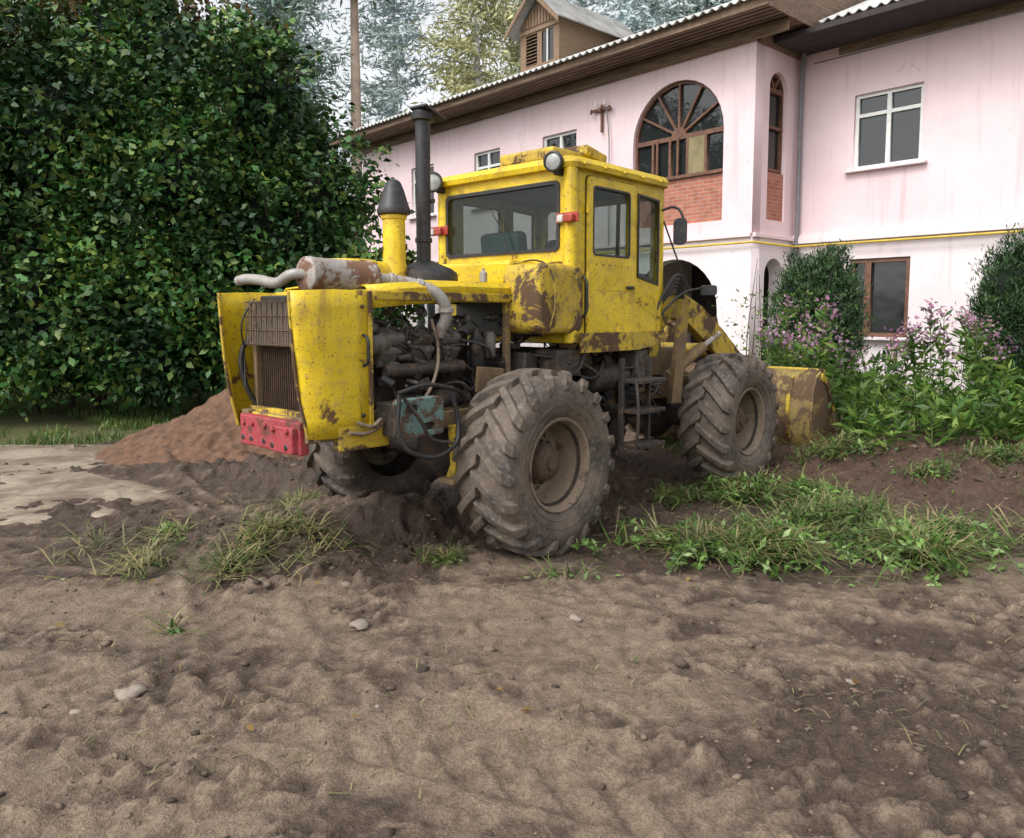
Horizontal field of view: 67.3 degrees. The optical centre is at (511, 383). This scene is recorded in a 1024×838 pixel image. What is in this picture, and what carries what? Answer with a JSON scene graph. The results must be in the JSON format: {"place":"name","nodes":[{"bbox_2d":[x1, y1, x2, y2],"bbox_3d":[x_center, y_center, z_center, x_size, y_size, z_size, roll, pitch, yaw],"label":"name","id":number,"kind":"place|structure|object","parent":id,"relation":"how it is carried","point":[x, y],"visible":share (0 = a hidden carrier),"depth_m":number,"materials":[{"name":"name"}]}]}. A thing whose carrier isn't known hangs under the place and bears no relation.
{"place":"outdoors","nodes":[
{"label":"outdoors","id":0,"kind":"place"},
{"bbox_2d":[0,444,168,525],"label":"concrete path","id":1,"kind":"structure","parent":0,"point":[26,485],"depth_m":7.82,"materials":[{"name":"grey concrete"}]},
{"bbox_2d":[4,0,733,237],"label":"sky","id":2,"kind":"structure","parent":0,"point":[422,97],"materials":[{"name":"white"}]},
{"bbox_2d":[0,382,1000,454],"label":"lawn grass","id":3,"kind":"structure","parent":0,"point":[186,406],"depth_m":12.64,"materials":[{"name":"green plant"}]},
{"bbox_2d":[0,373,1023,837],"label":"ground","id":4,"kind":"structure","parent":0,"point":[650,791],"depth_m":3.73,"materials":[{"name":"brown soil"}]},
{"bbox_2d":[8,0,146,224],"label":"pine tree","id":5,"kind":"object","parent":4,"relation":"on","point":[84,17],"depth_m":27.89,"materials":[{"name":"plant"}]},
{"bbox_2d":[0,0,250,421],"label":"lilac bush","id":6,"kind":"object","parent":4,"relation":"on","point":[38,127],"visible":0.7,"depth_m":12.06,"materials":[{"name":"green plant"}]},
{"bbox_2d":[0,0,297,389],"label":"maple tree","id":7,"kind":"object","parent":4,"relation":"on","point":[186,9],"visible":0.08,"depth_m":15.06,"materials":[{"name":"green plant"}]},
{"bbox_2d":[2,485,393,596],"bbox_3d":[-2.336,1.098,6.024,3.134,0.380,2.692,0,5,0],"label":"grass clump","id":8,"kind":"object","parent":4,"relation":"on","point":[225,560],"visible":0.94,"depth_m":5.60,"materials":[{"name":"plant"}]},
{"bbox_2d":[94,388,304,464],"bbox_3d":[-3.000,0.319,9.968,5.200,1.324,5.200,0,5,0],"label":"soil pile","id":9,"kind":"object","parent":4,"relation":"on","point":[209,430],"visible":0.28,"depth_m":8.96,"materials":[{"name":"brown soil"}]},
{"bbox_2d":[0,0,420,417],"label":"lilac bush","id":10,"kind":"object","parent":4,"relation":"on","point":[209,161],"visible":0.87,"depth_m":12.44,"materials":[{"name":"green plant"}]},
{"bbox_2d":[12,229,425,392],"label":"hedge undergrowth","id":11,"kind":"object","parent":4,"relation":"on","point":[410,309],"visible":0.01,"depth_m":18.77,"materials":[{"name":"green plant"}]},
{"bbox_2d":[213,0,363,249],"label":"pine tree","id":12,"kind":"object","parent":4,"relation":"on","point":[271,10],"visible":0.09,"depth_m":31.59,"materials":[{"name":"green plant"}]},
{"bbox_2d":[237,0,360,203],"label":"pine tree","id":13,"kind":"object","parent":4,"relation":"on","point":[317,34],"visible":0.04,"depth_m":40.63,"materials":[{"name":"green plant"}]},
{"bbox_2d":[326,0,417,255],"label":"pine tree","id":14,"kind":"object","parent":4,"relation":"on","point":[355,59],"visible":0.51,"depth_m":32.81,"materials":[{"name":"brown plant"}]},
{"bbox_2d":[327,0,473,189],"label":"pine tree","id":15,"kind":"object","parent":4,"relation":"on","point":[391,88],"visible":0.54,"depth_m":42.07,"materials":[{"name":"green plant"}]},
{"bbox_2d":[398,0,520,112],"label":"larch tree","id":16,"kind":"object","parent":4,"relation":"on","point":[472,44],"visible":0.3,"depth_m":35.37,"materials":[{"name":"green plant"}]},
{"bbox_2d":[69,576,855,714],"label":"field stones","id":17,"kind":"object","parent":4,"relation":"on","point":[134,691],"visible":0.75,"depth_m":3.60,"materials":[{"name":"grey stone"}]},
{"bbox_2d":[3,418,953,730],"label":"fallen leaves","id":18,"kind":"object","parent":4,"relation":"on","point":[855,680],"visible":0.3,"depth_m":4.29,"materials":[{"name":"plant"}]},
{"bbox_2d":[468,0,522,83],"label":"larch tree","id":19,"kind":"object","parent":4,"relation":"on","point":[515,48],"visible":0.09,"depth_m":38.58,"materials":[{"name":"green plant"}]},
{"bbox_2d":[0,418,1023,837],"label":"soil clods","id":20,"kind":"object","parent":4,"relation":"on","point":[678,660],"visible":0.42,"depth_m":3.92,"materials":[{"name":"brown soil"}]},
{"bbox_2d":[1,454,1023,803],"bbox_3d":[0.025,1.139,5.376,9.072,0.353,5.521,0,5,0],"label":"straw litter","id":21,"kind":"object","parent":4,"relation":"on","point":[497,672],"visible":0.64,"depth_m":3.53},
{"bbox_2d":[217,103,840,557],"bbox_3d":[0.825,-0.585,7.649,2.574,3.328,7.415,5,7,42],"label":"wheel loader","id":22,"kind":"object","parent":4,"relation":"on","point":[345,393],"visible":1,"depth_m":5.86,"materials":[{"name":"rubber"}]},
{"bbox_2d":[489,0,619,70],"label":"pine tree","id":23,"kind":"object","parent":4,"relation":"on","point":[584,3],"visible":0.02,"depth_m":43.92,"materials":[{"name":"plant"}]},
{"bbox_2d":[129,428,1023,642],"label":"weed tuft","id":24,"kind":"object","parent":4,"relation":"on","point":[1007,451],"visible":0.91,"depth_m":7.42,"materials":[{"name":"green plant"}]},
{"bbox_2d":[396,236,759,355],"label":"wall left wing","id":25,"kind":"structure","parent":4,"relation":"on","point":[728,270],"depth_m":15.12,"materials":[{"name":"paint"}]},
{"bbox_2d":[415,304,427,327],"bbox_3d":[-2.522,-2.328,22.709,0.070,1.500,1.100,-5,7,-42],"label":"window frame","id":26,"kind":"object","parent":25,"relation":"attached to","point":[426,317],"visible":0.05,"depth_m":22.72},
{"bbox_2d":[418,304,434,325],"bbox_3d":[-2.507,-2.329,22.723,0.012,1.460,1.060,-5,7,-42],"label":"window glass","id":27,"kind":"object","parent":26,"relation":"in","point":[431,311],"visible":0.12,"depth_m":22.65,"materials":[{"name":"glass"}]},
{"bbox_2d":[363,39,764,259],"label":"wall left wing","id":28,"kind":"structure","parent":25,"relation":"on","point":[732,78],"depth_m":17.02,"materials":[{"name":"pink paint"}]},
{"bbox_2d":[407,214,436,219],"bbox_3d":[-2.618,-4.830,22.398,0.180,0.045,1.340,-5,7,-42],"label":"window sill","id":29,"kind":"structure","parent":28,"relation":"attached to","point":[413,218],"depth_m":22.53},
{"bbox_2d":[413,164,433,216],"bbox_3d":[-2.522,-5.580,22.419,0.070,1.430,1.100,-5,7,-42],"label":"window frame","id":30,"kind":"object","parent":28,"relation":"attached to","point":[414,180],"visible":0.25,"depth_m":22.76,"materials":[{"name":"plastic"}]},
{"bbox_2d":[430,167,433,212],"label":"window glass","id":31,"kind":"object","parent":30,"relation":"in","point":[432,197],"visible":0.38,"depth_m":22.21,"materials":[{"name":"glass"}]},
{"bbox_2d":[476,148,499,170],"bbox_3d":[-0.584,-5.391,20.297,0.070,1.430,1.040,-5,7,-42],"label":"window frame","id":32,"kind":"object","parent":28,"relation":"attached to","point":[488,166],"visible":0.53,"depth_m":20.25,"materials":[{"name":"plastic"}]},
{"bbox_2d":[479,151,499,170],"bbox_3d":[-0.569,-5.392,20.310,0.012,1.390,1.000,-5,7,-42],"label":"window glass","id":33,"kind":"object","parent":32,"relation":"in","point":[495,159],"visible":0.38,"depth_m":20.24,"materials":[{"name":"glass"}]},
{"bbox_2d":[330,0,768,144],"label":"eave left fascia","id":34,"kind":"structure","parent":28,"relation":"on","point":[732,10],"depth_m":16.17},
{"bbox_2d":[347,7,769,142],"bbox_3d":[-0.572,-7.027,18.899,0.012,0.012,15.120,-5,7,-42],"label":"eave left board gap","id":35,"kind":"object","parent":34,"relation":"attached to","point":[592,63],"visible":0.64,"depth_m":16.20,"materials":[{"name":"black wood"}]},
{"bbox_2d":[349,9,774,143],"bbox_3d":[-0.461,-7.036,19.000,0.012,0.012,15.120,-5,7,-42],"label":"eave left board gap","id":36,"kind":"object","parent":34,"relation":"attached to","point":[593,66],"visible":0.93,"depth_m":16.34,"materials":[{"name":"black wood"}]},
{"bbox_2d":[352,16,786,148],"bbox_3d":[-0.128,-7.063,19.301,0.012,0.012,15.120,-5,7,-42],"label":"eave left board gap","id":37,"kind":"object","parent":34,"relation":"attached to","point":[601,72],"visible":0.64,"depth_m":16.78,"materials":[{"name":"black wood"}]},
{"bbox_2d":[355,16,789,154],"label":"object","id":38,"kind":"object","parent":34,"relation":"attached to","point":[735,38],"visible":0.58,"depth_m":16.81,"materials":[{"name":"brown wood"}]},
{"bbox_2d":[545,130,576,147],"bbox_3d":[1.192,-5.217,18.351,0.070,1.430,1.120,-5,7,-42],"label":"window frame","id":39,"kind":"object","parent":28,"relation":"attached to","point":[561,135],"visible":0.3,"depth_m":18.28,"materials":[{"name":"plastic"}]},
{"bbox_2d":[548,134,575,147],"bbox_3d":[1.207,-5.218,18.365,0.006,1.390,1.080,-5,7,-42],"label":"window glass","id":40,"kind":"object","parent":39,"relation":"in","point":[569,140],"visible":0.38,"depth_m":18.23,"materials":[{"name":"glass"}]},
{"bbox_2d":[333,4,790,147],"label":"roof soffit","id":41,"kind":"structure","parent":28,"relation":"attached to","point":[664,45],"depth_m":16.39,"materials":[{"name":"brown wood"}]},
{"bbox_2d":[600,105,602,132],"bbox_3d":[2.002,-5.899,17.157,0.050,0.600,0.050,-5,7,-42],"label":"cable bracket","id":42,"kind":"object","parent":28,"relation":"attached to","point":[601,121],"visible":1,"depth_m":17.14,"materials":[{"name":"brown wood"}]},
{"bbox_2d":[593,106,610,112],"bbox_3d":[2.002,-6.098,17.140,0.050,0.060,0.500,-5,7,-42],"label":"cable bracket","id":43,"kind":"object","parent":28,"relation":"attached to","point":[597,110],"visible":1,"depth_m":17.12,"materials":[{"name":"brown wood"}]},
{"bbox_2d":[606,108,609,244],"bbox_3d":[2.118,-4.589,17.104,0.050,3.002,0.134,-5,7,-42],"label":"bracket cable","id":44,"kind":"object","parent":43,"relation":"hanging from","point":[609,163],"visible":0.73,"depth_m":17.01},
{"bbox_2d":[640,172,722,227],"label":"brick parapet front","id":45,"kind":"structure","parent":28,"relation":"on","point":[696,199],"depth_m":15.66,"materials":[{"name":"brick"}]},
{"bbox_2d":[666,169,722,180],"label":"parapet sill","id":46,"kind":"structure","parent":45,"relation":"on","point":[695,174],"depth_m":15.51,"materials":[{"name":"brown wood"}]},
{"bbox_2d":[635,80,723,177],"bbox_3d":[3.461,-5.212,15.877,0.070,1.940,2.240,-5,7,-42],"label":"loggia window frame","id":47,"kind":"object","parent":46,"relation":"on","point":[680,132],"visible":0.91,"depth_m":15.84,"materials":[{"name":"brown wood"}]},
{"bbox_2d":[656,142,658,175],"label":"casement frame","id":48,"kind":"object","parent":47,"relation":"attached to","point":[657,158],"visible":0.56,"depth_m":16.26,"materials":[{"name":"brown wood"}]},
{"bbox_2d":[676,137,679,175],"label":"casement frame","id":49,"kind":"object","parent":47,"relation":"attached to","point":[677,156],"visible":1,"depth_m":15.88,"materials":[{"name":"brown wood"}]},
{"bbox_2d":[639,84,723,176],"bbox_3d":[3.483,-5.214,15.897,0.006,1.860,2.200,-5,7,-42],"label":"loggia window glass","id":50,"kind":"object","parent":47,"relation":"in","point":[707,99],"visible":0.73,"depth_m":15.91,"materials":[{"name":"glass"}]},
{"bbox_2d":[688,135,703,173],"bbox_3d":[3.742,-4.634,15.588,0.020,0.760,0.400,-5,7,-42],"label":"plywood pane","id":51,"kind":"object","parent":47,"relation":"attached to","point":[696,155],"visible":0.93,"depth_m":15.58,"materials":[{"name":"beige wood"}]},
{"bbox_2d":[412,232,750,263],"bbox_3d":[-0.132,-3.292,19.784,0.070,0.080,13.900,-5,7,-42],"label":"string course","id":52,"kind":"object","parent":25,"relation":"on","point":[715,237],"visible":0.45,"depth_m":15.51,"materials":[{"name":"white paint"}]},
{"bbox_2d":[596,230,1023,253],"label":"gas pipe front","id":53,"kind":"object","parent":25,"relation":"attached to","point":[873,241],"visible":0.65,"depth_m":14.70,"materials":[{"name":"yellow metal"}]},
{"bbox_2d":[588,0,714,33],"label":"pine tree","id":54,"kind":"object","parent":4,"relation":"on","point":[655,10],"visible":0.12,"depth_m":35.51,"materials":[{"name":"green plant"}]},
{"bbox_2d":[663,260,691,342],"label":"loggia wall","id":55,"kind":"structure","parent":4,"relation":"on","point":[670,270],"depth_m":19.16,"materials":[{"name":"grey paint"}]},
{"bbox_2d":[660,0,731,22],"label":"pine tree","id":56,"kind":"object","parent":4,"relation":"on","point":[695,9],"visible":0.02,"depth_m":37.82,"materials":[{"name":"plant"}]},
{"bbox_2d":[691,264,768,362],"bbox_3d":[5.666,-3.295,18.360,0.100,7.000,21.500,-5,7,-42],"label":"interior partition","id":57,"kind":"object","parent":4,"relation":"on","point":[699,278],"depth_m":19.28,"materials":[{"name":"black"}]},
{"bbox_2d":[756,238,793,364],"bbox_3d":[5.194,-1.117,15.613,1.359,3.550,0.300,-5,7,-42],"label":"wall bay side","id":58,"kind":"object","parent":4,"relation":"on","point":[770,256],"depth_m":15.35,"materials":[{"name":"paint"}]},
{"bbox_2d":[752,232,793,241],"bbox_3d":[5.185,-2.882,15.196,1.550,0.080,0.070,-5,7,-42],"label":"string course side","id":59,"kind":"object","parent":58,"relation":"on","point":[771,236],"visible":1,"depth_m":15.08,"materials":[{"name":"white paint"}]},
{"bbox_2d":[760,45,799,236],"bbox_3d":[5.194,-4.778,15.287,1.359,3.800,0.300,-5,7,-42],"label":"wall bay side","id":60,"kind":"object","parent":58,"relation":"on","point":[785,68],"depth_m":15.32,"materials":[{"name":"pink paint"}]},
{"bbox_2d":[766,171,782,221],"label":"brick parapet side","id":61,"kind":"structure","parent":60,"relation":"on","point":[774,196],"depth_m":15.24,"materials":[{"name":"brick"}]},
{"bbox_2d":[768,74,783,173],"bbox_3d":[5.125,-5.117,15.152,0.680,1.880,0.070,-5,7,-42],"label":"loggia side window frame","id":62,"kind":"object","parent":61,"relation":"on","point":[779,93],"visible":0.63,"depth_m":15.30,"materials":[{"name":"brown wood"}]},
{"bbox_2d":[768,78,778,169],"bbox_3d":[5.105,-5.119,15.175,0.640,1.800,0.006,-5,7,-42],"label":"loggia side glass","id":63,"kind":"object","parent":62,"relation":"in","point":[773,135],"visible":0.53,"depth_m":15.25,"materials":[{"name":"glass"}]},
{"bbox_2d":[769,125,782,131],"bbox_3d":[5.139,-5.016,15.147,0.660,0.060,0.060,-5,7,-42],"label":"side rail","id":64,"kind":"object","parent":62,"relation":"attached to","point":[776,129],"visible":0.76,"depth_m":15.18,"materials":[{"name":"brown wood"}]},
{"bbox_2d":[759,35,800,59],"bbox_3d":[5.204,-6.540,14.894,1.550,0.230,0.050,-5,7,-42],"label":"eave side frieze","id":65,"kind":"object","parent":60,"relation":"attached to","point":[767,41],"visible":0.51,"depth_m":14.74,"materials":[{"name":"wood"}]},
{"bbox_2d":[708,258,857,366],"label":"flowering plants","id":66,"kind":"object","parent":4,"relation":"on","point":[773,328],"visible":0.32,"depth_m":11.52,"materials":[{"name":"plant"}]},
{"bbox_2d":[570,463,1023,596],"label":"cut weed pile","id":67,"kind":"object","parent":4,"relation":"on","point":[869,523],"visible":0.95,"depth_m":5.62,"materials":[{"name":"green plant"}]},
{"bbox_2d":[752,239,876,392],"bbox_3d":[5.083,-0.878,12.916,2.096,3.077,1.870,0,5,0],"label":"juniper shrub","id":68,"kind":"object","parent":4,"relation":"on","point":[823,264],"visible":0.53,"depth_m":12.53,"materials":[{"name":"green plant"}]},
{"bbox_2d":[754,294,1023,448],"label":"perennial flowers","id":69,"kind":"object","parent":4,"relation":"on","point":[978,404],"visible":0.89,"depth_m":9.63,"materials":[{"name":"green plant"}]},
{"bbox_2d":[798,229,1023,396],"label":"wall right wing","id":70,"kind":"structure","parent":4,"relation":"on","point":[941,272],"depth_m":13.87,"materials":[{"name":"paint"}]},
{"bbox_2d":[851,256,910,337],"bbox_3d":[7.014,-1.632,14.691,0.080,1.500,1.120,-5,7,-42],"label":"window frame","id":71,"kind":"object","parent":70,"relation":"attached to","point":[868,262],"visible":0.61,"depth_m":14.73,"materials":[{"name":"brown wood"}]},
{"bbox_2d":[856,261,906,332],"bbox_3d":[7.044,-1.635,14.718,0.006,1.420,1.040,-5,7,-42],"label":"window right low glass","id":72,"kind":"object","parent":71,"relation":"in","point":[888,294],"visible":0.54,"depth_m":14.62,"materials":[{"name":"grey glass"}]},
{"bbox_2d":[862,337,909,340],"bbox_3d":[6.926,-0.848,14.680,0.200,0.050,1.360,-5,7,-42],"label":"window right low sill","id":73,"kind":"structure","parent":70,"relation":"attached to","point":[880,338],"depth_m":14.52,"materials":[{"name":"white"}]},
{"bbox_2d":[792,220,1023,244],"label":"string course","id":74,"kind":"object","parent":70,"relation":"on","point":[980,227],"visible":1,"depth_m":13.96,"materials":[{"name":"white paint"}]},
{"bbox_2d":[793,217,1023,236],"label":"string course","id":75,"kind":"object","parent":74,"relation":"on","point":[927,226],"visible":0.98,"depth_m":13.97,"materials":[{"name":"white paint"}]},
{"bbox_2d":[799,9,1023,234],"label":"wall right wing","id":76,"kind":"structure","parent":70,"relation":"on","point":[971,76],"depth_m":13.77,"materials":[{"name":"pink paint"}]},
{"bbox_2d":[843,160,927,173],"bbox_3d":[6.960,-4.034,14.373,0.180,0.045,1.480,-5,7,-42],"label":"window right up sill","id":77,"kind":"structure","parent":76,"relation":"attached to","point":[886,166],"depth_m":14.29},
{"bbox_2d":[854,82,923,168],"bbox_3d":[7.056,-4.769,14.395,0.070,1.400,1.240,-5,7,-42],"label":"window frame","id":78,"kind":"object","parent":76,"relation":"attached to","point":[890,110],"visible":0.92,"depth_m":14.38,"materials":[{"name":"white plastic"}]},
{"bbox_2d":[858,87,921,166],"bbox_3d":[7.071,-4.770,14.409,0.013,1.360,1.200,-5,7,-42],"label":"window glass","id":79,"kind":"object","parent":78,"relation":"in","point":[905,134],"visible":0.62,"depth_m":14.37,"materials":[{"name":"glass"}]},
{"bbox_2d":[814,10,1023,63],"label":"wall cable","id":80,"kind":"object","parent":76,"relation":"attached to","point":[921,36],"depth_m":13.75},
{"bbox_2d":[839,0,1023,54],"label":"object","id":81,"kind":"object","parent":76,"relation":"attached to","point":[1000,9],"visible":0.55,"depth_m":13.59,"materials":[{"name":"brown wood"}]},
{"bbox_2d":[954,222,1023,407],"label":"juniper shrub","id":82,"kind":"object","parent":4,"relation":"on","point":[1000,291],"visible":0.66,"depth_m":11.06,"materials":[{"name":"green plant"}]},
{"bbox_2d":[547,28,547,60],"bbox_3d":[0.891,-8.491,19.317,0.030,0.800,0.030,-5,7,-42],"label":"dormer muntin","id":83,"kind":"object","parent":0,"point":[547,44],"visible":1,"depth_m":19.30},
{"bbox_2d":[773,0,1015,55],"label":"soffit","id":84,"kind":"structure","parent":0,"point":[879,21],"depth_m":13.68,"materials":[{"name":"brown wood"}]},
{"bbox_2d":[769,0,831,26],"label":"eave side fascia","id":85,"kind":"structure","parent":84,"relation":"attached to","point":[807,13],"depth_m":13.95,"materials":[{"name":"brown wood"}]},
{"bbox_2d":[776,18,808,35],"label":"eave side soffit","id":86,"kind":"structure","parent":85,"relation":"attached to","point":[795,25],"depth_m":14.30,"materials":[{"name":"wood"}]},
{"bbox_2d":[807,0,883,17],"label":"gable boards","id":87,"kind":"object","parent":85,"relation":"on","point":[832,7],"depth_m":14.83,"materials":[{"name":"brown wood"}]},
{"bbox_2d":[818,0,902,24],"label":"roof fascia","id":88,"kind":"structure","parent":84,"relation":"attached to","point":[860,12],"depth_m":13.76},
{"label":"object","id":89,"kind":"object","parent":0,"visible":0},
{"bbox_2d":[331,0,747,137],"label":"roof","id":90,"kind":"structure","parent":89,"relation":"attached to","point":[693,16],"depth_m":16.44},
{"bbox_2d":[532,34,536,65],"bbox_3d":[0.940,-8.500,19.755,0.050,1.400,1.200,-5,7,-42],"label":"dormer back","id":91,"kind":"object","parent":90,"relation":"attached to","point":[535,51],"visible":0.07,"depth_m":20.09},
{"bbox_2d":[521,1,560,71],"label":"dormer front","id":92,"kind":"object","parent":90,"relation":"attached to","point":[556,43],"visible":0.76,"depth_m":19.52,"materials":[{"name":"brown wood"}]},
{"bbox_2d":[526,19,528,29],"bbox_3d":[0.389,-9.226,19.784,0.020,0.241,0.090,-5,7,-42],"label":"gable slat","id":93,"kind":"object","parent":92,"relation":"attached to","point":[527,23],"visible":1,"depth_m":19.76,"materials":[{"name":"wood"}]},
{"bbox_2d":[529,14,531,27],"bbox_3d":[0.463,-9.266,19.698,0.020,0.336,0.090,-5,7,-42],"label":"gable slat","id":94,"kind":"object","parent":92,"relation":"attached to","point":[530,18],"visible":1,"depth_m":19.68,"materials":[{"name":"wood"}]},
{"bbox_2d":[532,9,534,26],"bbox_3d":[0.537,-9.306,19.613,0.020,0.431,0.090,-5,7,-42],"label":"gable slat","id":95,"kind":"object","parent":92,"relation":"attached to","point":[533,12],"visible":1,"depth_m":19.60,"materials":[{"name":"wood"}]},
{"bbox_2d":[535,4,537,25],"bbox_3d":[0.611,-9.346,19.528,0.020,0.525,0.090,-5,7,-42],"label":"gable slat","id":96,"kind":"object","parent":92,"relation":"attached to","point":[536,12],"visible":1,"depth_m":19.51,"materials":[{"name":"wood"}]},
{"bbox_2d":[520,20,558,37],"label":"dormer trim","id":97,"kind":"structure","parent":92,"relation":"on","point":[546,25],"depth_m":19.44,"materials":[{"name":"wood"}]},
{"bbox_2d":[538,2,540,24],"bbox_3d":[0.685,-9.386,19.443,0.020,0.620,0.090,-5,7,-42],"label":"gable slat","id":98,"kind":"object","parent":92,"relation":"attached to","point":[539,13],"visible":1,"depth_m":19.43,"materials":[{"name":"wood"}]},
{"bbox_2d":[541,5,543,23],"bbox_3d":[0.759,-9.331,19.366,0.020,0.525,0.090,-5,7,-42],"label":"gable slat","id":99,"kind":"object","parent":92,"relation":"attached to","point":[542,14],"visible":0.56,"depth_m":19.35,"materials":[{"name":"wood"}]},
{"bbox_2d":[544,8,546,21],"bbox_3d":[0.833,-9.277,19.289,0.020,0.431,0.090,-5,7,-42],"label":"gable slat","id":100,"kind":"object","parent":92,"relation":"attached to","point":[545,15],"visible":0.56,"depth_m":19.28,"materials":[{"name":"wood"}]},
{"bbox_2d":[542,27,553,61],"bbox_3d":[0.913,-8.498,19.337,0.008,0.770,0.420,-5,7,-42],"label":"dormer glass","id":101,"kind":"object","parent":92,"relation":"in","point":[550,44],"visible":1,"depth_m":19.35,"materials":[{"name":"glass"}]},
{"bbox_2d":[504,0,633,41],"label":"dormer roof","id":102,"kind":"structure","parent":92,"relation":"on","point":[585,16],"depth_m":19.87,"materials":[{"name":"grey metal"}]},
{"bbox_2d":[504,0,558,41],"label":"dormer barge","id":103,"kind":"object","parent":102,"relation":"attached to","point":[515,19],"depth_m":19.38},
{"bbox_2d":[528,17,620,66],"bbox_3d":[1.839,-8.497,20.563,2.970,1.450,1.402,-5,7,-42],"label":"dormer cheek","id":104,"kind":"object","parent":90,"relation":"attached to","point":[576,37],"depth_m":19.50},
{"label":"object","id":105,"kind":"object","parent":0,"visible":0},
{"bbox_2d":[818,0,899,22],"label":"roof","id":106,"kind":"structure","parent":105,"relation":"attached to","point":[865,5],"depth_m":13.93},
{"bbox_3d":[9.546,-3.669,22.548,0.300,7.300,22.800,-5,7,-42],"label":"back wall","id":107,"kind":"object","parent":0,"visible":0},
{"bbox_2d":[794,53,805,262],"bbox_3d":[5.789,-3.229,15.589,0.090,6.760,0.169,0,5,3],"label":"downpipe","id":108,"kind":"object","parent":107,"relation":"attached to","point":[799,143],"visible":0.55,"depth_m":15.47,"materials":[{"name":"grey metal"}]}
]}

